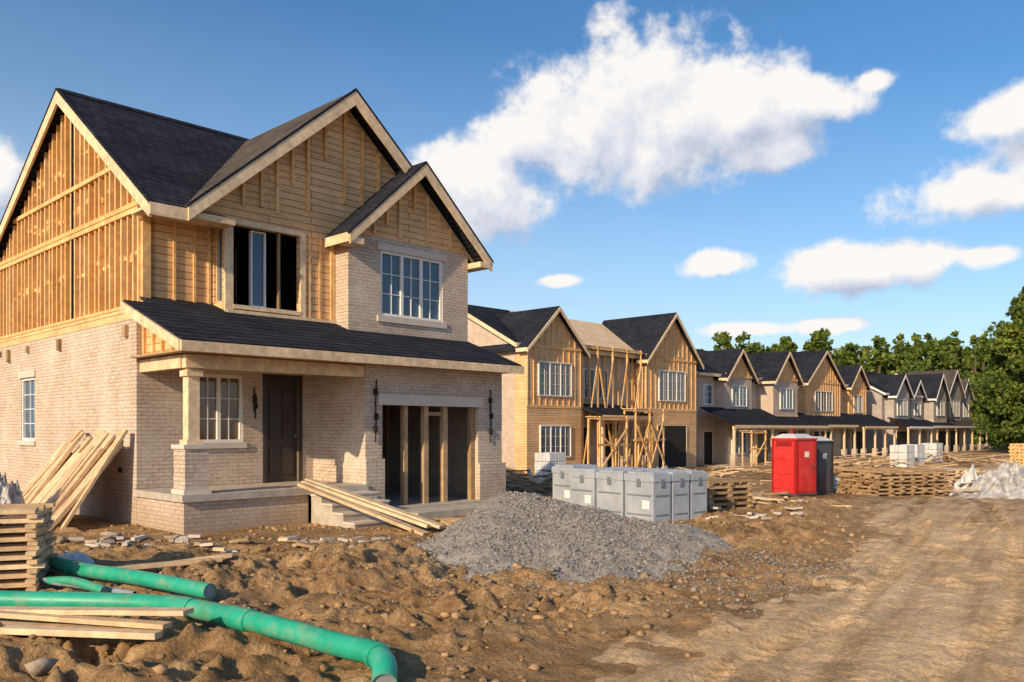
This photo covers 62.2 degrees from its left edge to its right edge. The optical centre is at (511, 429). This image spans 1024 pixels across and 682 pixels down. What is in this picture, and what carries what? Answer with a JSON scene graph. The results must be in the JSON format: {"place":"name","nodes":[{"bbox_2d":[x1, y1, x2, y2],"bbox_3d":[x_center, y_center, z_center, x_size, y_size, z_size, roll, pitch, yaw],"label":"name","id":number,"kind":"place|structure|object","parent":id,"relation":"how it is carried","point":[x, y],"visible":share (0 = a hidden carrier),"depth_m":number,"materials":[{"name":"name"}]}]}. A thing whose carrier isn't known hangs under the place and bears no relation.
{"place":"outdoors","nodes":[
{"label":"outdoors","id":0,"kind":"place"},
{"bbox_2d":[0,443,1023,681],"bbox_3d":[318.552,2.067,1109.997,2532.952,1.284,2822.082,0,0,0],"label":"ground","id":1,"kind":"structure","parent":0,"point":[190,648],"depth_m":8.46,"materials":[{"name":"soil"}]},
{"bbox_2d":[0,503,58,590],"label":"lumber stack","id":2,"kind":"object","parent":1,"relation":"on","point":[27,538],"visible":0.91,"depth_m":9.13,"materials":[{"name":"beige wood"}]},
{"bbox_2d":[0,471,24,503],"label":"plastic tarp","id":3,"kind":"object","parent":2,"relation":"on","point":[10,492],"visible":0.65,"depth_m":14.37,"materials":[{"name":"white plastic"}]},
{"bbox_2d":[24,658,58,676],"bbox_3d":[-3.353,1.702,6.040,0.152,0.156,0.216,0,0,34],"label":"boulder","id":4,"kind":"object","parent":1,"relation":"on","point":[40,667],"visible":1,"depth_m":5.99,"materials":[{"name":"grey stone"}]},
{"bbox_2d":[56,536,66,543],"bbox_3d":[-6.797,1.672,12.808,0.143,0.144,0.182,0,0,-23],"label":"boulder","id":5,"kind":"object","parent":1,"relation":"on","point":[60,539],"visible":1,"depth_m":12.75,"materials":[{"name":"grey stone"}]},
{"bbox_2d":[20,429,127,530],"bbox_3d":[-8.353,0.872,15.650,2.574,1.772,1.569,0,0,44],"label":"leaning board bundle","id":6,"kind":"object","parent":1,"relation":"on","point":[64,478],"visible":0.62,"depth_m":15.51,"materials":[{"name":"beige wood"}]},
{"bbox_2d":[40,576,108,592],"bbox_3d":[-4.601,1.618,8.901,1.228,0.154,0.090,0,0,35],"label":"green conduit pipe","id":7,"kind":"object","parent":1,"relation":"on","point":[83,583],"visible":0.9,"depth_m":8.78,"materials":[{"name":"plastic"}]},
{"bbox_2d":[59,550,94,563],"bbox_3d":[-5.503,1.647,10.608,0.936,0.287,0.583,0,0,15],"label":"tarp","id":8,"kind":"object","parent":1,"relation":"on","point":[77,555],"visible":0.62,"depth_m":10.49,"materials":[{"name":"blue plastic"}]},
{"bbox_2d":[0,606,193,639],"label":"wood planks","id":9,"kind":"object","parent":1,"relation":"on","point":[140,629],"visible":1,"depth_m":6.71,"materials":[{"name":"beige wood"}]},
{"bbox_2d":[108,532,121,540],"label":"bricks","id":10,"kind":"object","parent":1,"relation":"on","point":[114,534],"visible":0.44,"depth_m":13.17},
{"bbox_2d":[49,556,216,598],"bbox_3d":[-4.726,1.557,9.537,4.338,0.202,0.318,0,0,37],"label":"green drain pipe","id":11,"kind":"object","parent":1,"relation":"on","point":[174,584],"visible":0.76,"depth_m":8.84,"materials":[{"name":"plastic"}]},
{"bbox_2d":[54,531,237,552],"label":"loose bricks","id":12,"kind":"object","parent":1,"relation":"on","point":[104,540],"visible":0.82,"depth_m":12.59,"materials":[{"name":"brick"}]},
{"bbox_2d":[112,553,231,569],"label":"wood planks","id":13,"kind":"object","parent":1,"relation":"on","point":[191,561],"visible":0.59,"depth_m":10.06,"materials":[{"name":"beige wood"}]},
{"bbox_2d":[0,590,397,681],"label":"green drain pipe","id":14,"kind":"object","parent":1,"relation":"on","point":[377,658],"visible":0.91,"depth_m":6.78,"materials":[{"name":"plastic"}]},
{"bbox_2d":[71,122,388,491],"bbox_3d":[-7.241,-2.550,21.019,11.780,8.500,7.100,0,0,44],"label":"interior","id":15,"kind":"object","parent":1,"relation":"on","point":[288,272],"visible":0.09,"depth_m":19.48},
{"bbox_2d":[0,234,505,534],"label":"brick walls","id":16,"kind":"structure","parent":1,"relation":"on","point":[91,382],"depth_m":17.34,"materials":[{"name":"beige brick"}]},
{"bbox_2d":[22,228,441,442],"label":"windows","id":17,"kind":"structure","parent":16,"relation":"attached to","point":[411,287],"depth_m":18.59,"materials":[{"name":"glass"}]},
{"bbox_2d":[18,242,488,518],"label":"stone trim","id":18,"kind":"structure","parent":16,"relation":"attached to","point":[454,505],"depth_m":17.09,"materials":[{"name":"stone"}]},
{"bbox_2d":[0,110,506,504],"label":"wall framing","id":19,"kind":"object","parent":16,"relation":"on","point":[312,192],"depth_m":17.79,"materials":[{"name":"brown wood"}]},
{"bbox_2d":[0,88,521,365],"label":"roof","id":20,"kind":"structure","parent":19,"relation":"on","point":[156,158],"depth_m":17.72,"materials":[{"name":"black"}]},
{"bbox_2d":[0,91,523,373],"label":"fascia","id":21,"kind":"structure","parent":19,"relation":"attached to","point":[192,214],"depth_m":16.95,"materials":[{"name":"brown wood"}]},
{"bbox_2d":[261,372,305,482],"bbox_3d":[-4.744,-0.100,17.523,0.150,2.360,1.020,0,0,44],"label":"front door","id":22,"kind":"structure","parent":16,"relation":"attached to","point":[280,415],"depth_m":17.55,"materials":[{"name":"brown wood"}]},
{"bbox_2d":[118,379,492,474],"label":"wall fittings","id":23,"kind":"object","parent":16,"relation":"attached to","point":[376,415],"depth_m":16.97,"materials":[{"name":"black metal"}]},
{"bbox_2d":[186,537,333,550],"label":"wood offcuts","id":24,"kind":"object","parent":1,"relation":"on","point":[306,544],"visible":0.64,"depth_m":12.31,"materials":[{"name":"beige wood"}]},
{"bbox_2d":[284,535,385,546],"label":"loose bricks","id":25,"kind":"object","parent":1,"relation":"on","point":[339,539],"visible":0.49,"depth_m":12.27,"materials":[{"name":"brick"}]},
{"bbox_2d":[310,490,406,528],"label":"porch steps","id":26,"kind":"structure","parent":1,"relation":"on","point":[326,511],"depth_m":15.36,"materials":[{"name":"concrete"}]},
{"bbox_2d":[297,478,444,535],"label":"leaning planks","id":27,"kind":"object","parent":1,"relation":"on","point":[345,497],"visible":0.96,"depth_m":14.62,"materials":[{"name":"beige wood"}]},
{"bbox_2d":[390,514,468,525],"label":"wood offcuts","id":28,"kind":"object","parent":1,"relation":"on","point":[447,521],"visible":0.28,"depth_m":15.23,"materials":[{"name":"beige wood"}]},
{"bbox_2d":[0,489,1015,681],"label":"soil clods","id":29,"kind":"object","parent":1,"relation":"on","point":[160,669],"visible":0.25,"depth_m":8.55,"materials":[{"name":"brown soil"}]},
{"bbox_2d":[506,469,552,493],"bbox_3d":[1.671,1.747,26.075,7.127,1.186,6.406,0,0,-26],"label":"scrap lumber pile","id":30,"kind":"object","parent":1,"relation":"on","point":[544,482],"visible":0.27,"depth_m":25.70,"materials":[{"name":"brown wood"}]},
{"bbox_2d":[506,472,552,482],"bbox_3d":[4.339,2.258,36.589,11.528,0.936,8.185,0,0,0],"label":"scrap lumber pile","id":31,"kind":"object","parent":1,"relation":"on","point":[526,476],"visible":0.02,"depth_m":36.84,"materials":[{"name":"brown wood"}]},
{"bbox_2d":[534,452,565,479],"bbox_3d":[1.818,1.765,40.275,1.100,1.370,1.100,0,0,-40],"label":"wrapped block pallet","id":32,"kind":"object","parent":1,"relation":"on","point":[546,460],"visible":0.57,"depth_m":39.93,"materials":[{"name":"white plastic"}]},
{"bbox_2d":[552,464,598,501],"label":"grey job boxes","id":33,"kind":"object","parent":1,"relation":"on","point":[561,483],"visible":0.3,"depth_m":18.44,"materials":[{"name":"white paint"}]},
{"bbox_2d":[468,304,703,473],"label":"unfinished townhouse","id":34,"kind":"structure","parent":1,"relation":"on","point":[621,392],"depth_m":50.13,"materials":[{"name":"brick"}]},
{"bbox_2d":[538,361,685,456],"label":"windows","id":35,"kind":"structure","parent":34,"relation":"in","point":[552,438],"depth_m":47.90,"materials":[{"name":"glass"}]},
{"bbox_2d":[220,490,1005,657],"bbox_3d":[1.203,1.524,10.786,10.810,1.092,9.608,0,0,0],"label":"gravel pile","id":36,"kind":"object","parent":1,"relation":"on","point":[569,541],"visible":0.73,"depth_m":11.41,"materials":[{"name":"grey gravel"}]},
{"bbox_2d":[569,467,707,522],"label":"grey job boxes","id":37,"kind":"object","parent":1,"relation":"on","point":[659,494],"visible":0.92,"depth_m":16.28,"materials":[{"name":"white paint"}]},
{"bbox_2d":[678,466,770,484],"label":"scrap lumber pile","id":38,"kind":"object","parent":1,"relation":"on","point":[718,473],"visible":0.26,"depth_m":42.22,"materials":[{"name":"brown wood"}]},
{"bbox_2d":[707,477,754,512],"bbox_3d":[4.350,1.443,18.300,1.327,0.763,1.177,0,0,-30],"label":"pallet stack","id":39,"kind":"object","parent":1,"relation":"on","point":[725,493],"visible":0.56,"depth_m":17.96,"materials":[{"name":"brown wood"}]},
{"bbox_2d":[705,506,802,518],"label":"loose bricks","id":40,"kind":"object","parent":1,"relation":"on","point":[757,514],"visible":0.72,"depth_m":16.61,"materials":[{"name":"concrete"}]},
{"bbox_2d":[696,348,829,466],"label":"unfinished townhouse","id":41,"kind":"structure","parent":1,"relation":"on","point":[746,406],"depth_m":64.42,"materials":[{"name":"brick"}]},
{"bbox_2d":[703,384,792,453],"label":"windows","id":42,"kind":"structure","parent":41,"relation":"in","point":[739,393],"depth_m":64.53,"materials":[{"name":"glass"}]},
{"bbox_2d":[770,429,817,495],"bbox_3d":[10.753,1.227,32.396,1.240,2.500,1.250,0,0,-33],"label":"portable toilet","id":43,"kind":"object","parent":1,"relation":"on","point":[793,464],"visible":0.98,"depth_m":31.98,"materials":[{"name":"red plastic"}]},
{"bbox_2d":[799,443,813,491],"bbox_3d":[11.074,1.407,31.901,0.840,1.820,0.070,0,0,-33],"label":"door","id":44,"kind":"structure","parent":43,"relation":"in","point":[806,450],"depth_m":31.88,"materials":[{"name":"red plastic"}]},
{"bbox_2d":[744,490,851,506],"bbox_3d":[6.081,1.701,21.003,3.200,0.423,5.545,0,0,0],"label":"scrap lumber pile","id":45,"kind":"object","parent":1,"relation":"on","point":[758,498],"visible":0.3,"depth_m":19.88,"materials":[{"name":"beige wood"}]},
{"bbox_2d":[746,350,897,458],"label":"unfinished townhouse","id":46,"kind":"structure","parent":1,"relation":"on","point":[831,394],"depth_m":77.91,"materials":[{"name":"wood"}]},
{"bbox_2d":[815,391,862,412],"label":"windows","id":47,"kind":"structure","parent":46,"relation":"in","point":[822,396],"depth_m":77.26,"materials":[{"name":"white paint"}]},
{"bbox_2d":[809,432,834,494],"bbox_3d":[12.003,1.340,33.996,1.240,2.500,1.250,0,0,-33],"label":"portable toilet","id":48,"kind":"object","parent":1,"relation":"on","point":[825,465],"visible":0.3,"depth_m":33.55,"materials":[{"name":"grey plastic"}]},
{"bbox_2d":[817,445,830,491],"bbox_3d":[12.324,1.520,33.501,0.840,1.820,0.070,0,0,-33],"label":"door","id":49,"kind":"structure","parent":48,"relation":"in","point":[823,451],"depth_m":33.48,"materials":[{"name":"grey plastic"}]},
{"bbox_2d":[834,476,840,487],"bbox_3d":[14.586,2.321,38.532,3.890,0.606,1.833,0,0,-20],"label":"plastic tarp","id":50,"kind":"object","parent":1,"relation":"on","point":[836,480],"visible":0.14,"depth_m":38.10,"materials":[{"name":"white plastic"}]},
{"bbox_2d":[698,328,1001,443],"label":"distant trees","id":51,"kind":"object","parent":1,"relation":"on","point":[950,353],"visible":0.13,"depth_m":163.99,"materials":[{"name":"green plant"}]},
{"bbox_2d":[720,458,995,472],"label":"scrap lumber pile","id":52,"kind":"object","parent":1,"relation":"on","point":[840,462],"visible":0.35,"depth_m":49.84,"materials":[{"name":"brown wood"}]},
{"bbox_2d":[758,451,1009,465],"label":"scrap lumber pile","id":53,"kind":"object","parent":1,"relation":"on","point":[960,458],"visible":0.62,"depth_m":65.98,"materials":[{"name":"brown wood"}]},
{"bbox_2d":[836,467,950,496],"bbox_3d":[14.999,2.079,33.502,3.700,1.032,2.492,0,0,-20],"label":"pallet stack","id":54,"kind":"object","parent":1,"relation":"on","point":[895,482],"visible":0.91,"depth_m":32.71,"materials":[{"name":"brown wood"}]},
{"bbox_2d":[890,445,914,466],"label":"wrapped block pallet","id":55,"kind":"object","parent":1,"relation":"on","point":[904,453],"visible":0.67,"depth_m":57.46,"materials":[{"name":"white plastic"}]},
{"bbox_2d":[865,372,959,454],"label":"unfinished townhouse","id":56,"kind":"structure","parent":1,"relation":"on","point":[912,407],"depth_m":89.50,"materials":[{"name":"grey brick"}]},
{"bbox_2d":[897,399,943,415],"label":"windows","id":57,"kind":"structure","parent":56,"relation":"in","point":[902,404],"depth_m":92.04,"materials":[{"name":"white paint"}]},
{"bbox_2d":[901,444,924,465],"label":"wrapped block pallet","id":58,"kind":"object","parent":1,"relation":"on","point":[919,451],"visible":0.3,"depth_m":59.86,"materials":[{"name":"white plastic"}]},
{"bbox_2d":[921,443,942,461],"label":"wrapped block pallet","id":59,"kind":"object","parent":1,"relation":"on","point":[934,449],"visible":0.62,"depth_m":66.39,"materials":[{"name":"white plastic"}]},
{"bbox_2d":[895,370,988,451],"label":"unfinished townhouse","id":60,"kind":"structure","parent":1,"relation":"on","point":[958,407],"depth_m":103.77,"materials":[{"name":"grey brick"}]},
{"bbox_2d":[950,400,968,416],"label":"windows","id":61,"kind":"structure","parent":60,"relation":"in","point":[955,405],"depth_m":103.60,"materials":[{"name":"white paint"}]},
{"bbox_2d":[920,467,979,486],"bbox_3d":[18.994,2.206,39.001,4.988,0.810,2.590,0,0,-30],"label":"pallet stack","id":62,"kind":"object","parent":1,"relation":"on","point":[954,474],"visible":0.12,"depth_m":38.53,"materials":[{"name":"brown wood"}]},
{"bbox_2d":[932,479,979,497],"bbox_3d":[18.597,2.199,33.366,5.920,0.872,2.862,0,0,-14],"label":"scrap lumber pile","id":63,"kind":"object","parent":1,"relation":"on","point":[947,490],"visible":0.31,"depth_m":32.26,"materials":[{"name":"brown wood"}]},
{"bbox_2d":[949,464,985,495],"bbox_3d":[18.381,2.029,33.525,2.090,1.388,3.186,0,0,40],"label":"plastic tarp","id":64,"kind":"object","parent":1,"relation":"on","point":[969,476],"visible":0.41,"depth_m":33.27,"materials":[{"name":"white plastic"}]},
{"bbox_2d":[953,459,1023,499],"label":"plastic tarp","id":65,"kind":"object","parent":1,"relation":"on","point":[1005,480],"visible":1,"depth_m":31.52,"materials":[{"name":"white plastic"}]},
{"bbox_2d":[968,286,1023,448],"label":"leafy tree","id":66,"kind":"object","parent":1,"relation":"on","point":[1005,351],"visible":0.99,"depth_m":91.43,"materials":[{"name":"green plant"}]},
{"bbox_2d":[984,326,1023,448],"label":"leafy tree","id":67,"kind":"object","parent":1,"relation":"on","point":[993,440],"visible":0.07,"depth_m":111.01,"materials":[{"name":"green plant"}]},
{"bbox_2d":[1009,443,1023,466],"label":"lumber stack","id":68,"kind":"object","parent":1,"relation":"on","point":[1016,450],"visible":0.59,"depth_m":46.51,"materials":[{"name":"brown wood"}]},
{"bbox_2d":[1011,368,1023,382],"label":"leafy tree","id":69,"kind":"object","parent":1,"relation":"on","point":[1019,375],"visible":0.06,"depth_m":99.78,"materials":[{"name":"green plant"}]},
{"bbox_2d":[0,0,1023,358],"label":"sky","id":70,"kind":"structure","parent":0,"point":[768,170],"materials":[{"name":"blue"}]},
{"bbox_2d":[532,455,1023,681],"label":"dirt road","id":71,"kind":"structure","parent":0,"point":[967,642],"depth_m":7.61,"materials":[{"name":"brown soil"}]}
]}

